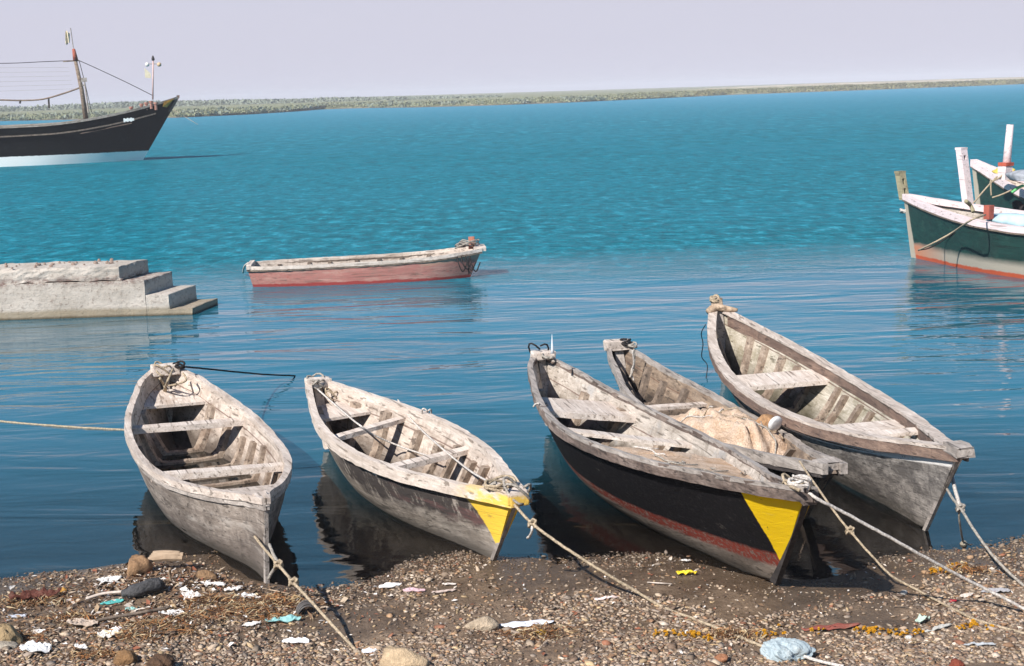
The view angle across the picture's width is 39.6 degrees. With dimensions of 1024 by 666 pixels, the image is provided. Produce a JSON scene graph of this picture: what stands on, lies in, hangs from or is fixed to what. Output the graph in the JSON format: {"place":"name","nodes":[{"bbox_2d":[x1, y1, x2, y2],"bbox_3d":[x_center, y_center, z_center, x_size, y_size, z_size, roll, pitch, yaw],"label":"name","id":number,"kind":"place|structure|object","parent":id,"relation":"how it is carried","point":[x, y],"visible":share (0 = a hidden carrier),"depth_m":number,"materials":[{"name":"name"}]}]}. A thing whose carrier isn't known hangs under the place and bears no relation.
{"place":"outdoors","nodes":[
{"label":"outdoors","id":0,"kind":"place"},
{"bbox_2d":[0,84,1023,468],"bbox_3d":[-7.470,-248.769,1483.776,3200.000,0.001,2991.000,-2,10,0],"label":"water","id":1,"kind":"structure","parent":0,"point":[650,226],"depth_m":32.92,"materials":[{"name":"blue liquid"}]},
{"bbox_2d":[0,28,179,166],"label":"sailing dhow","id":2,"kind":"object","parent":1,"relation":"on","point":[131,134],"visible":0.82,"depth_m":87.16,"materials":[{"name":"brown wood"}]},
{"bbox_2d":[185,366,295,375],"bbox_3d":[-3.113,0.488,17.256,0.227,1.050,4.412,-1,10,7],"label":"mooring rope","id":3,"kind":"object","parent":1,"relation":"in","point":[237,371],"visible":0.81,"depth_m":16.82,"materials":[{"name":"fabric"}]},
{"bbox_2d":[242,236,485,286],"bbox_3d":[-3.162,-1.181,28.101,5.289,1.284,1.952,0,10,10],"label":"flat boat","id":4,"kind":"object","parent":1,"relation":"on","point":[460,259],"visible":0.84,"depth_m":27.58,"materials":[{"name":"red wood"}]},
{"bbox_2d":[603,338,847,518],"bbox_3d":[1.919,0.915,14.252,1.001,0.821,6.050,-4,10,-12],"label":"rowing boat","id":5,"kind":"object","parent":1,"relation":"on","point":[642,378],"visible":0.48,"depth_m":15.53,"materials":[{"name":"grey wood"}]},
{"bbox_2d":[668,406,786,454],"bbox_3d":[2.049,1.128,13.730,0.844,0.870,2.007,-4,10,-12],"label":"fishing net","id":6,"kind":"object","parent":5,"relation":"in","point":[737,426],"visible":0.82,"depth_m":13.18,"materials":[{"name":"beige fabric"}]},
{"bbox_2d":[756,414,773,426],"bbox_3d":[2.419,0.837,13.471,0.208,0.130,0.185,-2,10,0],"label":"net clump","id":7,"kind":"object","parent":6,"relation":"on","point":[764,419],"visible":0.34,"depth_m":13.44,"materials":[{"name":"beige fabric"}]},
{"bbox_2d":[768,416,782,430],"bbox_3d":[2.432,0.837,13.134,0.150,0.148,0.040,-7,31,-30],"label":"net float","id":8,"kind":"object","parent":6,"relation":"on","point":[775,423],"visible":1,"depth_m":13.11,"materials":[{"name":"white plastic"}]},
{"bbox_2d":[701,294,975,530],"bbox_3d":[2.976,0.697,14.361,1.277,1.231,7.431,-3,10,-6],"label":"rowing boat","id":9,"kind":"object","parent":1,"relation":"on","point":[902,461],"visible":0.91,"depth_m":13.42,"materials":[{"name":"grey wood"}]},
{"bbox_2d":[951,476,960,504],"bbox_3d":[3.423,1.225,10.972,0.037,0.129,0.532,0,10,11],"label":"rope tail","id":10,"kind":"object","parent":9,"relation":"hanging from","point":[956,494],"visible":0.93,"depth_m":10.94},
{"bbox_2d":[946,488,1023,586],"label":"mooring rope","id":11,"kind":"object","parent":9,"relation":"attached to","point":[960,507],"visible":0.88,"depth_m":10.40,"materials":[{"name":"beige fabric"}]},
{"bbox_2d":[958,511,963,541],"bbox_3d":[3.443,1.473,10.905,0.024,0.368,0.333,2,10,22],"label":"rope tail","id":12,"kind":"object","parent":11,"relation":"hanging from","point":[960,528],"visible":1,"depth_m":10.85},
{"bbox_2d":[894,171,1023,278],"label":"fishing boat","id":13,"kind":"object","parent":1,"relation":"on","point":[969,235],"visible":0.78,"depth_m":27.05,"materials":[{"name":"green wood"}]},
{"bbox_2d":[955,124,1023,209],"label":"fishing boat","id":14,"kind":"object","parent":1,"relation":"on","point":[1001,185],"visible":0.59,"depth_m":31.32,"materials":[{"name":"beige wood"}]},
{"bbox_2d":[0,439,1023,665],"bbox_3d":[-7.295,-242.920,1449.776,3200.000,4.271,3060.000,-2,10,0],"label":"ground","id":15,"kind":"structure","parent":0,"point":[333,524],"depth_m":11.31,"materials":[{"name":"brown gravel"}]},
{"bbox_2d":[0,641,18,648],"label":"stone","id":16,"kind":"object","parent":15,"relation":"on","point":[14,644],"visible":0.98,"depth_m":9.29,"materials":[{"name":"beige stone"}]},
{"bbox_2d":[0,623,23,643],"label":"stone","id":17,"kind":"object","parent":15,"relation":"on","point":[8,632],"visible":0.81,"depth_m":9.37,"materials":[{"name":"beige stone"}]},
{"bbox_2d":[8,587,61,599],"bbox_3d":[-3.482,1.909,10.399,0.374,0.076,0.139,-2,10,0],"label":"seaweed patch","id":18,"kind":"object","parent":15,"relation":"on","point":[29,594],"visible":1,"depth_m":10.40,"materials":[{"name":"red plant"}]},
{"bbox_2d":[19,640,51,652],"bbox_3d":[-3.087,2.036,9.235,0.171,0.039,0.233,-10,13,-41],"label":"plastic sheet","id":19,"kind":"object","parent":15,"relation":"on","point":[34,646],"visible":1,"depth_m":9.22,"materials":[{"name":"white plastic"}]},
{"bbox_2d":[33,629,45,633],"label":"plastic scrap","id":20,"kind":"object","parent":15,"relation":"on","point":[38,630],"visible":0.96,"depth_m":9.60,"materials":[{"name":"white plastic"}]},
{"bbox_2d":[74,644,87,648],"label":"plastic scrap","id":21,"kind":"object","parent":15,"relation":"on","point":[80,646],"visible":0.99,"depth_m":9.28,"materials":[{"name":"white plastic"}]},
{"bbox_2d":[66,618,97,625],"bbox_3d":[-2.969,1.994,9.778,0.269,0.044,0.140,2,10,20],"label":"cloth rag","id":22,"kind":"object","parent":15,"relation":"on","point":[79,621],"visible":1,"depth_m":9.77,"materials":[{"name":"beige fabric"}]},
{"bbox_2d":[86,590,120,599],"bbox_3d":[-2.891,1.893,10.329,0.408,0.073,0.062,-2,10,0],"label":"driftwood","id":23,"kind":"object","parent":15,"relation":"on","point":[103,593],"visible":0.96,"depth_m":10.32,"materials":[{"name":"beige wood"}]},
{"bbox_2d":[97,628,118,638],"bbox_3d":[-2.704,2.007,9.504,0.146,0.039,0.144,1,10,16],"label":"plastic wad","id":24,"kind":"object","parent":15,"relation":"on","point":[103,633],"visible":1,"depth_m":9.49,"materials":[{"name":"white plastic"}]},
{"bbox_2d":[0,258,217,319],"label":"stone jetty","id":25,"kind":"object","parent":15,"relation":"on","point":[84,289],"visible":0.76,"depth_m":24.22,"materials":[{"name":"concrete"}]},
{"bbox_2d":[100,599,123,604],"bbox_3d":[-2.876,1.932,10.230,0.171,0.014,0.064,-5,10,-19],"label":"plastic scrap","id":26,"kind":"object","parent":15,"relation":"on","point":[113,602],"visible":1,"depth_m":10.23,"materials":[{"name":"teal plastic"}]},
{"bbox_2d":[113,649,137,665],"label":"stone","id":27,"kind":"object","parent":15,"relation":"on","point":[123,657],"visible":1,"depth_m":8.90,"materials":[{"name":"brown stone"}]},
{"bbox_2d":[86,606,169,621],"bbox_3d":[-2.683,1.971,9.945,0.585,0.032,0.035,-7,11,-27],"label":"driftwood","id":28,"kind":"object","parent":15,"relation":"on","point":[131,614],"visible":1,"depth_m":9.95,"materials":[{"name":"wood"}]},
{"bbox_2d":[126,554,152,576],"bbox_3d":[-2.819,1.758,10.737,0.203,0.161,0.146,-8,11,-32],"label":"stone","id":29,"kind":"object","parent":15,"relation":"on","point":[141,564],"visible":0.99,"depth_m":10.70,"materials":[{"name":"brown stone"}]},
{"bbox_2d":[121,577,164,597],"bbox_3d":[-2.673,1.849,10.308,0.313,0.123,0.127,-7,11,-27],"label":"stone","id":30,"kind":"object","parent":15,"relation":"on","point":[150,585],"visible":1,"depth_m":10.27,"materials":[{"name":"grey stone"}]},
{"bbox_2d":[147,653,175,665],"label":"stone","id":31,"kind":"object","parent":15,"relation":"on","point":[156,659],"visible":1,"depth_m":8.85,"materials":[{"name":"brown stone"}]},
{"bbox_2d":[148,550,183,561],"bbox_3d":[-2.640,1.702,10.850,0.263,0.078,0.080,-2,10,0],"label":"wood chunk","id":32,"kind":"object","parent":15,"relation":"on","point":[164,555],"visible":0.99,"depth_m":10.83,"materials":[{"name":"beige wood"}]},
{"bbox_2d":[168,567,171,579],"bbox_3d":[-2.536,1.792,10.548,0.021,0.124,0.070,-5,10,-18],"label":"wooden stake","id":33,"kind":"object","parent":15,"relation":"on","point":[169,573],"visible":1,"depth_m":10.55,"materials":[{"name":"brown wood"}]},
{"bbox_2d":[181,590,201,598],"bbox_3d":[-2.318,1.889,10.257,0.163,0.045,0.098,3,11,24],"label":"plastic wad","id":34,"kind":"object","parent":15,"relation":"on","point":[190,594],"visible":1,"depth_m":10.26,"materials":[{"name":"white plastic"}]},
{"bbox_2d":[196,570,217,581],"bbox_3d":[-2.295,1.820,10.675,0.168,0.088,0.119,-2,10,0],"label":"stone","id":35,"kind":"object","parent":15,"relation":"on","point":[206,574],"visible":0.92,"depth_m":10.65,"materials":[{"name":"brown stone"}]},
{"bbox_2d":[124,360,291,583],"bbox_3d":[-2.775,1.192,12.988,1.324,1.060,5.376,-5,10,-21],"label":"rowing boat","id":36,"kind":"object","parent":15,"relation":"on","point":[213,462],"visible":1,"depth_m":13.43,"materials":[{"name":"beige wood"}]},
{"bbox_2d":[0,420,123,429],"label":"mooring rope","id":37,"kind":"object","parent":36,"relation":"attached to","point":[61,425],"visible":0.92,"depth_m":16.11,"materials":[{"name":"fabric"}]},
{"bbox_2d":[224,586,241,590],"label":"plastic scrap","id":38,"kind":"object","parent":15,"relation":"on","point":[233,588],"visible":1,"depth_m":10.42,"materials":[{"name":"white plastic"}]},
{"bbox_2d":[242,621,260,625],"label":"plastic scrap","id":39,"kind":"object","parent":15,"relation":"on","point":[251,623],"visible":1,"depth_m":9.72,"materials":[{"name":"white plastic"}]},
{"bbox_2d":[262,588,293,595],"bbox_3d":[-1.705,1.900,10.423,0.321,0.019,0.011,4,11,30],"label":"driftwood","id":40,"kind":"object","parent":15,"relation":"on","point":[277,591],"visible":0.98,"depth_m":10.44,"materials":[{"name":"beige wood"}]},
{"bbox_2d":[265,614,301,622],"bbox_3d":[-1.580,1.974,9.827,0.251,0.046,0.079,-4,10,-15],"label":"cloth rag","id":41,"kind":"object","parent":15,"relation":"on","point":[288,618],"visible":1,"depth_m":9.82,"materials":[{"name":"teal fabric"}]},
{"bbox_2d":[296,600,318,614],"bbox_3d":[-1.443,1.929,9.987,0.150,0.085,0.111,-5,10,-17],"label":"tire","id":42,"kind":"object","parent":15,"relation":"on","point":[301,605],"visible":0.73,"depth_m":9.96,"materials":[{"name":"grey rubber"}]},
{"bbox_2d":[253,535,371,665],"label":"mooring rope","id":43,"kind":"object","parent":15,"relation":"on","point":[293,581],"visible":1,"depth_m":9.68,"materials":[{"name":"beige fabric"}]},
{"bbox_2d":[267,543,277,579],"bbox_3d":[-1.716,1.636,10.111,0.077,0.221,0.254,-6,11,-23],"label":"rope tail","id":44,"kind":"object","parent":43,"relation":"attached to","point":[272,571],"visible":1,"depth_m":10.08},
{"bbox_2d":[362,648,376,652],"bbox_3d":[-0.914,2.037,9.113,0.102,0.023,0.070,-2,10,0],"label":"foam piece","id":45,"kind":"object","parent":15,"relation":"on","point":[368,650],"visible":1,"depth_m":9.11,"materials":[{"name":"white plastic"}]},
{"bbox_2d":[379,582,401,587],"bbox_3d":[-0.897,1.859,10.494,0.175,0.031,0.098,-2,10,0],"label":"paper sheet","id":46,"kind":"object","parent":15,"relation":"on","point":[388,585],"visible":1,"depth_m":10.49,"materials":[{"name":"white paper"}]},
{"bbox_2d":[379,645,429,665],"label":"stone","id":47,"kind":"object","parent":15,"relation":"on","point":[392,655],"visible":1,"depth_m":8.72,"materials":[{"name":"beige stone"}]},
{"bbox_2d":[403,587,424,591],"bbox_3d":[-0.712,1.865,10.339,0.163,0.019,0.062,-2,10,0],"label":"plastic bag","id":48,"kind":"object","parent":15,"relation":"on","point":[411,589],"visible":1,"depth_m":10.33,"materials":[{"name":"pink plastic"}]},
{"bbox_2d":[304,373,532,560],"bbox_3d":[-0.987,1.210,12.735,1.123,0.939,4.955,-6,11,-25],"label":"rowing boat","id":49,"kind":"object","parent":15,"relation":"on","point":[426,472],"visible":0.99,"depth_m":12.27,"materials":[{"name":"beige wood"}]},
{"bbox_2d":[514,504,761,646],"bbox_3d":[0.810,1.628,9.842,2.495,0.585,0.298,7,13,42],"label":"mooring rope","id":50,"kind":"object","parent":49,"relation":"attached to","point":[532,522],"visible":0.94,"depth_m":9.98,"materials":[{"name":"beige fabric"}]},
{"bbox_2d":[526,526,532,538],"bbox_3d":[0.133,1.437,10.308,0.030,0.154,0.142,-4,10,-14],"label":"rope tail","id":51,"kind":"object","parent":50,"relation":"hanging from","point":[529,535],"visible":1,"depth_m":10.26},
{"bbox_2d":[431,589,455,592],"bbox_3d":[-0.494,1.863,10.275,0.178,0.018,0.042,-3,10,-8],"label":"plastic scrap","id":52,"kind":"object","parent":15,"relation":"on","point":[440,591],"visible":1,"depth_m":10.27,"materials":[{"name":"beige plastic"}]},
{"bbox_2d":[464,616,498,631],"bbox_3d":[-0.205,1.938,9.489,0.241,0.093,0.101,-2,10,0],"label":"stone","id":53,"kind":"object","parent":15,"relation":"on","point":[487,623],"visible":0.99,"depth_m":9.46,"materials":[{"name":"beige stone"}]},
{"bbox_2d":[0,534,1023,665],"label":"pebbles","id":54,"kind":"object","parent":15,"relation":"on","point":[609,644],"visible":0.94,"depth_m":9.38,"materials":[{"name":"gravel"}]},
{"bbox_2d":[125,606,138,610],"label":"plastic scrap","id":55,"kind":"object","parent":54,"relation":"on","point":[130,608],"visible":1,"depth_m":10.12,"materials":[{"name":"plastic"}]},
{"bbox_2d":[282,637,309,642],"bbox_3d":[-1.433,2.036,9.419,0.190,0.030,0.105,-2,10,0],"label":"foam piece","id":56,"kind":"object","parent":54,"relation":"on","point":[298,640],"visible":1,"depth_m":9.41,"materials":[{"name":"white plastic"}]},
{"bbox_2d":[594,595,618,600],"bbox_3d":[0.666,1.867,10.030,0.178,0.030,0.048,-2,10,0],"label":"paper sheet","id":57,"kind":"object","parent":54,"relation":"on","point":[607,597],"visible":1,"depth_m":10.03,"materials":[{"name":"white paper"}]},
{"bbox_2d":[652,628,712,640],"bbox_3d":[1.123,1.959,9.248,0.411,0.068,0.178,2,10,22],"label":"marigold garland","id":58,"kind":"object","parent":54,"relation":"on","point":[693,633],"visible":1,"depth_m":9.25,"materials":[{"name":"orange plant"}]},
{"bbox_2d":[925,623,951,631],"bbox_3d":[2.763,1.909,9.215,0.193,0.037,0.049,-4,10,-16],"label":"plastic scrap","id":59,"kind":"object","parent":54,"relation":"on","point":[940,626],"visible":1,"depth_m":9.21,"materials":[{"name":"white plastic"}]},
{"bbox_2d":[960,592,972,597],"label":"plastic scrap","id":60,"kind":"object","parent":54,"relation":"on","point":[964,595],"visible":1,"depth_m":9.82,"materials":[{"name":"white plastic"}]},
{"bbox_2d":[956,619,978,628],"bbox_3d":[2.962,1.894,9.198,0.198,0.047,0.106,-8,12,-35],"label":"marigold garland","id":61,"kind":"object","parent":54,"relation":"on","point":[973,622],"visible":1,"depth_m":9.20,"materials":[{"name":"orange plant"}]},
{"bbox_2d":[964,642,994,645],"bbox_3d":[2.917,1.938,8.862,0.196,0.024,0.038,0,10,10],"label":"plastic scrap","id":62,"kind":"object","parent":54,"relation":"on","point":[983,643],"visible":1,"depth_m":8.86,"materials":[{"name":"white plastic"}]},
{"bbox_2d":[0,540,1023,665],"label":"leaf litter","id":63,"kind":"object","parent":15,"relation":"on","point":[274,600],"visible":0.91,"depth_m":9.99,"materials":[{"name":"brown plant"}]},
{"bbox_2d":[96,575,121,582],"bbox_3d":[-3.016,1.838,10.646,0.185,0.039,0.099,-2,10,0],"label":"plastic scrap","id":64,"kind":"object","parent":63,"relation":"on","point":[110,579],"visible":1,"depth_m":10.64,"materials":[{"name":"white plastic"}]},
{"bbox_2d":[161,609,183,615],"bbox_3d":[-2.381,1.965,10.002,0.157,0.033,0.104,2,10,22],"label":"plastic scrap","id":65,"kind":"object","parent":63,"relation":"on","point":[172,611],"visible":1,"depth_m":10.00,"materials":[{"name":"white plastic"}]},
{"bbox_2d":[204,580,225,585],"bbox_3d":[-2.197,1.853,10.524,0.164,0.033,0.082,-2,10,0],"label":"plastic scrap","id":66,"kind":"object","parent":63,"relation":"on","point":[215,583],"visible":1,"depth_m":10.52,"materials":[{"name":"white plastic"}]},
{"bbox_2d":[241,592,260,597],"bbox_3d":[-1.892,1.900,10.305,0.159,0.034,0.073,0,10,8],"label":"plastic scrap","id":67,"kind":"object","parent":63,"relation":"on","point":[243,594],"visible":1,"depth_m":10.30,"materials":[{"name":"white plastic"}]},
{"bbox_2d":[500,619,553,627],"bbox_3d":[0.100,1.946,9.538,0.366,0.040,0.109,-2,10,0],"label":"plastic sheet","id":68,"kind":"object","parent":15,"relation":"on","point":[520,623],"visible":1,"depth_m":9.53,"materials":[{"name":"white plastic"}]},
{"bbox_2d":[647,582,671,584],"bbox_3d":[1.065,1.808,10.275,0.183,0.019,0.034,1,10,17],"label":"driftwood","id":69,"kind":"object","parent":15,"relation":"on","point":[660,583],"visible":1,"depth_m":10.26,"materials":[{"name":"beige wood"}]},
{"bbox_2d":[527,338,819,584],"bbox_3d":[1.126,1.027,12.290,1.381,1.234,6.661,-4,10,-14],"label":"rowing boat","id":70,"kind":"object","parent":15,"relation":"on","point":[751,527],"visible":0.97,"depth_m":11.25,"materials":[{"name":"brown wood"}]},
{"bbox_2d":[613,446,753,479],"bbox_3d":[1.392,1.075,11.151,1.209,0.433,1.977,-4,10,-14],"label":"fishing net","id":71,"kind":"object","parent":70,"relation":"in","point":[704,463],"visible":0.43,"depth_m":11.62,"materials":[{"name":"beige fabric"}]},
{"bbox_2d":[792,474,811,491],"bbox_3d":[1.845,0.953,8.967,0.083,0.158,0.195,7,13,41],"label":"rope tail","id":72,"kind":"object","parent":70,"relation":"attached to","point":[806,479],"visible":1,"depth_m":8.92},
{"bbox_2d":[808,492,1023,609],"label":"mooring rope","id":73,"kind":"object","parent":70,"relation":"attached to","point":[812,495],"visible":1,"depth_m":9.23,"materials":[{"name":"beige fabric"}]},
{"bbox_2d":[676,570,696,574],"bbox_3d":[1.292,1.769,10.519,0.158,0.031,0.068,-2,10,0],"label":"snack packet","id":74,"kind":"object","parent":15,"relation":"on","point":[686,572],"visible":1,"depth_m":10.51},
{"bbox_2d":[714,653,727,662],"bbox_3d":[1.278,1.990,8.707,0.094,0.052,0.065,-2,10,0],"label":"stone","id":75,"kind":"object","parent":15,"relation":"on","point":[721,657],"visible":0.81,"depth_m":8.69,"materials":[{"name":"orange stone"}]},
{"bbox_2d":[755,623,786,637],"bbox_3d":[1.708,1.950,9.284,0.128,0.070,0.314,7,13,43],"label":"marigold garland","id":76,"kind":"object","parent":15,"relation":"on","point":[765,632],"visible":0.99,"depth_m":9.24,"materials":[{"name":"orange plant"}]},
{"bbox_2d":[760,637,815,661],"bbox_3d":[1.703,1.951,8.840,0.324,0.120,0.237,-6,11,-25],"label":"crumpled bag","id":77,"kind":"object","parent":15,"relation":"on","point":[778,649],"visible":1,"depth_m":8.77,"materials":[{"name":"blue plastic"}]},
{"bbox_2d":[803,655,843,665],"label":"rope scrap","id":78,"kind":"object","parent":15,"relation":"on","point":[820,661],"visible":1,"depth_m":8.70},
{"bbox_2d":[801,623,860,630],"bbox_3d":[2.096,1.928,9.341,0.402,0.031,0.083,-2,10,0],"label":"cloth rag","id":79,"kind":"object","parent":15,"relation":"on","point":[837,626],"visible":1,"depth_m":9.34,"materials":[{"name":"fabric"}]},
{"bbox_2d":[853,625,923,635],"bbox_3d":[2.442,1.939,9.218,0.457,0.056,0.144,0,10,11],"label":"marigold garland","id":80,"kind":"object","parent":15,"relation":"on","point":[874,630],"visible":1,"depth_m":9.22,"materials":[{"name":"orange plant"}]},
{"bbox_2d":[900,590,907,594],"bbox_3d":[2.760,1.825,10.017,0.050,0.032,0.035,1,10,17],"label":"stone","id":81,"kind":"object","parent":15,"relation":"on","point":[903,592],"visible":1,"depth_m":10.01,"materials":[{"name":"grey stone"}]},
{"bbox_2d":[798,460,1023,634],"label":"mooring rope","id":82,"kind":"object","parent":15,"relation":"on","point":[850,529],"visible":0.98,"depth_m":10.13,"materials":[{"name":"beige fabric"}]},
{"bbox_2d":[915,614,929,622],"bbox_3d":[2.711,1.879,9.374,0.107,0.052,0.068,-7,11,-28],"label":"paper packet","id":83,"kind":"object","parent":15,"relation":"on","point":[920,618],"visible":1,"depth_m":9.37},
{"bbox_2d":[929,562,973,573],"bbox_3d":[3.223,1.739,10.460,0.375,0.052,0.152,-5,10,-20],"label":"marigold garland","id":84,"kind":"object","parent":15,"relation":"on","point":[932,570],"visible":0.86,"depth_m":10.44,"materials":[{"name":"orange plant"}]},
{"bbox_2d":[949,658,964,665],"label":"stone","id":85,"kind":"object","parent":15,"relation":"on","point":[955,662],"visible":1,"depth_m":8.41,"materials":[{"name":"red stone"}]},
{"bbox_2d":[960,541,967,545],"bbox_3d":[3.535,1.643,11.118,0.065,0.050,0.045,-2,10,0],"label":"stone","id":86,"kind":"object","parent":15,"relation":"on","point":[964,543],"visible":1,"depth_m":11.10,"materials":[{"name":"beige stone"}]},
{"bbox_2d":[981,587,1009,592],"bbox_3d":[3.354,1.783,9.877,0.207,0.027,0.095,-2,10,0],"label":"plastic sheet","id":87,"kind":"object","parent":15,"relation":"on","point":[1000,589],"visible":0.88,"depth_m":9.87,"materials":[{"name":"white plastic"}]},
{"bbox_2d":[0,77,1023,120],"bbox_3d":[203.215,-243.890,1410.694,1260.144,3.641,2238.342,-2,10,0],"label":"bank","id":88,"kind":"structure","parent":0,"point":[514,95],"depth_m":534.12,"materials":[{"name":"green plant"}]},
{"bbox_2d":[0,95,504,111],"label":"distant treeline","id":89,"kind":"object","parent":88,"relation":"on","point":[105,105],"visible":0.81,"depth_m":561.45,"materials":[{"name":"green plant"}]},
{"bbox_2d":[0,90,693,120],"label":"shore scrub","id":90,"kind":"object","parent":88,"relation":"on","point":[236,110],"visible":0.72,"depth_m":379.32,"materials":[{"name":"green plant"}]},
{"bbox_2d":[609,79,1023,100],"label":"shore scrub","id":91,"kind":"object","parent":88,"relation":"on","point":[849,87],"visible":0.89,"depth_m":526.96,"materials":[{"name":"green plant"}]},
{"bbox_2d":[0,0,1023,106],"label":"sky","id":92,"kind":"structure","parent":0,"point":[206,50],"materials":[{"name":"white"}]}
]}

